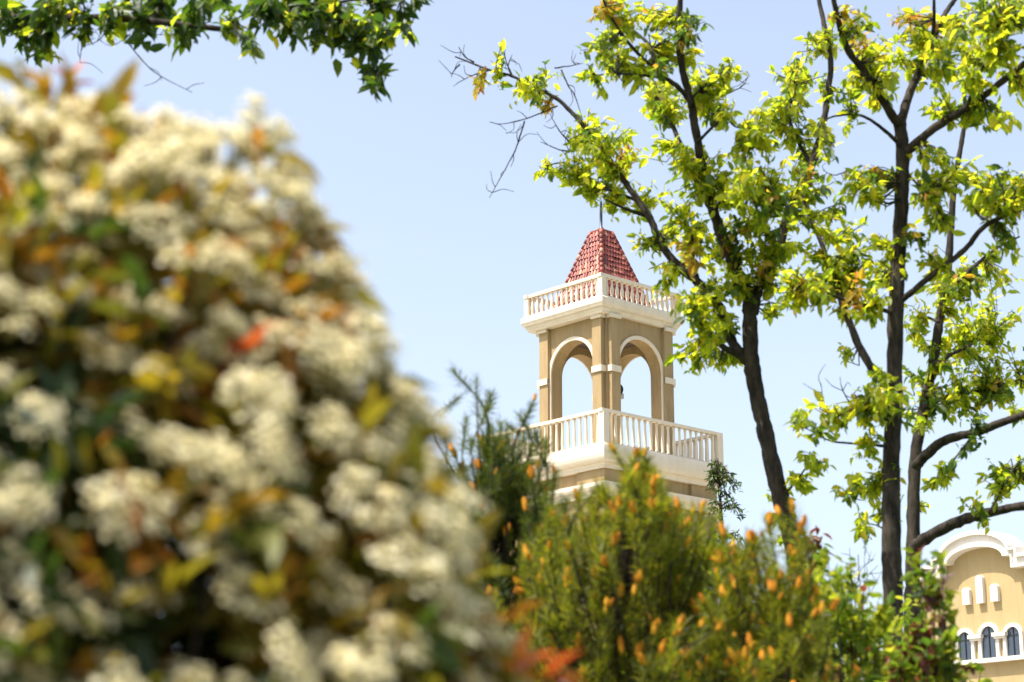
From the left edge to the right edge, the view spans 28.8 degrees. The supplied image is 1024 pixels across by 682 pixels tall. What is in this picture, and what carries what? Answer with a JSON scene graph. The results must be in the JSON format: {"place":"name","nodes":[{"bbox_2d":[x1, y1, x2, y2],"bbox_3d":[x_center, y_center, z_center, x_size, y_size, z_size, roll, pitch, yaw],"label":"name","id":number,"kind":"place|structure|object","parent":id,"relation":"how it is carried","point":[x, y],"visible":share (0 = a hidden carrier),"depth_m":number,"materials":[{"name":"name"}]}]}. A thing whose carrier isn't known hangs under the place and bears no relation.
{"place":"outdoors","nodes":[
{"label":"outdoors","id":0,"kind":"place"},
{"bbox_2d":[0,0,1023,680],"label":"sky","id":1,"kind":"structure","parent":0,"point":[453,265],"materials":[{"name":"blue"}]},
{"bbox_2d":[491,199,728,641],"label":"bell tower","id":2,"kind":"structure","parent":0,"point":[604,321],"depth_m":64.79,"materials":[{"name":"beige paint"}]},
{"bbox_2d":[838,534,882,609],"bbox_3d":[2.336,3.095,12.694,0.322,3.792,0.728,-7,-16,23],"label":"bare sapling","id":3,"kind":"object","parent":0,"point":[864,570],"visible":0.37,"depth_m":13.05,"materials":[{"name":"green plant"}]},
{"bbox_2d":[920,530,1023,681],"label":"gabled building","id":4,"kind":"structure","parent":0,"point":[985,580],"depth_m":74.79,"materials":[{"name":"yellow paint"}]},
{"bbox_2d":[955,628,976,660],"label":"window","id":5,"kind":"structure","parent":4,"relation":"in","point":[968,652],"depth_m":75.30,"materials":[{"name":"grey glass"}]},
{"bbox_2d":[978,622,1000,658],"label":"window","id":6,"kind":"structure","parent":4,"relation":"in","point":[989,647],"depth_m":74.55,"materials":[{"name":"grey glass"}]},
{"bbox_2d":[1003,623,1023,655],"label":"window","id":7,"kind":"structure","parent":4,"relation":"in","point":[1013,644],"depth_m":73.70,"materials":[{"name":"grey glass"}]},
{"label":"ground","id":8,"kind":"structure","parent":0,"visible":0},
{"bbox_2d":[0,0,433,102],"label":"overhanging tree","id":9,"kind":"object","parent":8,"relation":"on","point":[369,34],"visible":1,"depth_m":13.38,"materials":[{"name":"green plant"}]},
{"bbox_2d":[0,49,583,681],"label":"flowering photinia","id":10,"kind":"object","parent":8,"relation":"on","point":[300,503],"visible":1,"depth_m":2.68,"materials":[{"name":"beige plant"}]},
{"bbox_2d":[434,359,644,681],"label":"pine tree","id":11,"kind":"object","parent":8,"relation":"on","point":[509,494],"visible":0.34,"depth_m":9.36,"materials":[{"name":"green plant"}]},
{"bbox_2d":[440,0,853,593],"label":"broadleaf tree","id":12,"kind":"object","parent":8,"relation":"on","point":[701,97],"visible":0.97,"depth_m":16.54,"materials":[{"name":"green plant"}]},
{"bbox_2d":[486,438,821,681],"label":"pine tree","id":13,"kind":"object","parent":8,"relation":"on","point":[632,534],"visible":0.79,"depth_m":8.25,"materials":[{"name":"green plant"}]},
{"bbox_2d":[644,515,766,677],"bbox_3d":[1.012,2.699,10.677,0.998,3.556,0.881,5,-16,-19],"label":"leafy shrub","id":14,"kind":"object","parent":8,"relation":"on","point":[709,593],"visible":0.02,"depth_m":10.98,"materials":[{"name":"green plant"}]},
{"bbox_2d":[703,458,755,624],"bbox_3d":[3.121,4.908,25.612,1.195,6.979,1.270,-9,-17,30],"label":"slender cedar","id":15,"kind":"object","parent":8,"relation":"on","point":[717,470],"visible":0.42,"depth_m":26.36,"materials":[{"name":"green plant"}]},
{"bbox_2d":[655,495,866,681],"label":"pine tree","id":16,"kind":"object","parent":8,"relation":"on","point":[735,663],"visible":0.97,"depth_m":7.93,"materials":[{"name":"green plant"}]},
{"bbox_2d":[788,525,833,582],"bbox_3d":[1.890,2.981,12.142,0.307,3.767,0.281,3,-15,-10],"label":"plum sapling","id":17,"kind":"object","parent":8,"relation":"on","point":[816,540],"visible":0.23,"depth_m":12.57,"materials":[{"name":"purple plant"}]},
{"bbox_2d":[749,624,960,681],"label":"leafy shrub","id":18,"kind":"object","parent":8,"relation":"on","point":[884,652],"visible":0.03,"depth_m":13.73,"materials":[{"name":"green plant"}]},
{"bbox_2d":[790,545,921,681],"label":"leafy shrub","id":19,"kind":"object","parent":8,"relation":"on","point":[855,627],"visible":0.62,"depth_m":9.98,"materials":[{"name":"green plant"}]},
{"bbox_2d":[790,584,992,681],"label":"leafy shrub","id":20,"kind":"object","parent":8,"relation":"on","point":[979,668],"visible":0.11,"depth_m":12.05,"materials":[{"name":"green plant"}]},
{"bbox_2d":[774,0,1023,658],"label":"broadleaf tree","id":21,"kind":"object","parent":8,"relation":"on","point":[839,278],"visible":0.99,"depth_m":15.46,"materials":[{"name":"green plant"}]},
{"bbox_2d":[874,544,974,681],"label":"leafy shrub","id":22,"kind":"object","parent":8,"relation":"on","point":[937,658],"visible":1,"depth_m":9.42,"materials":[{"name":"green plant"}]},
{"bbox_2d":[902,92,1023,653],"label":"broadleaf tree","id":23,"kind":"object","parent":8,"relation":"on","point":[990,385],"visible":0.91,"depth_m":18.23,"materials":[{"name":"green plant"}]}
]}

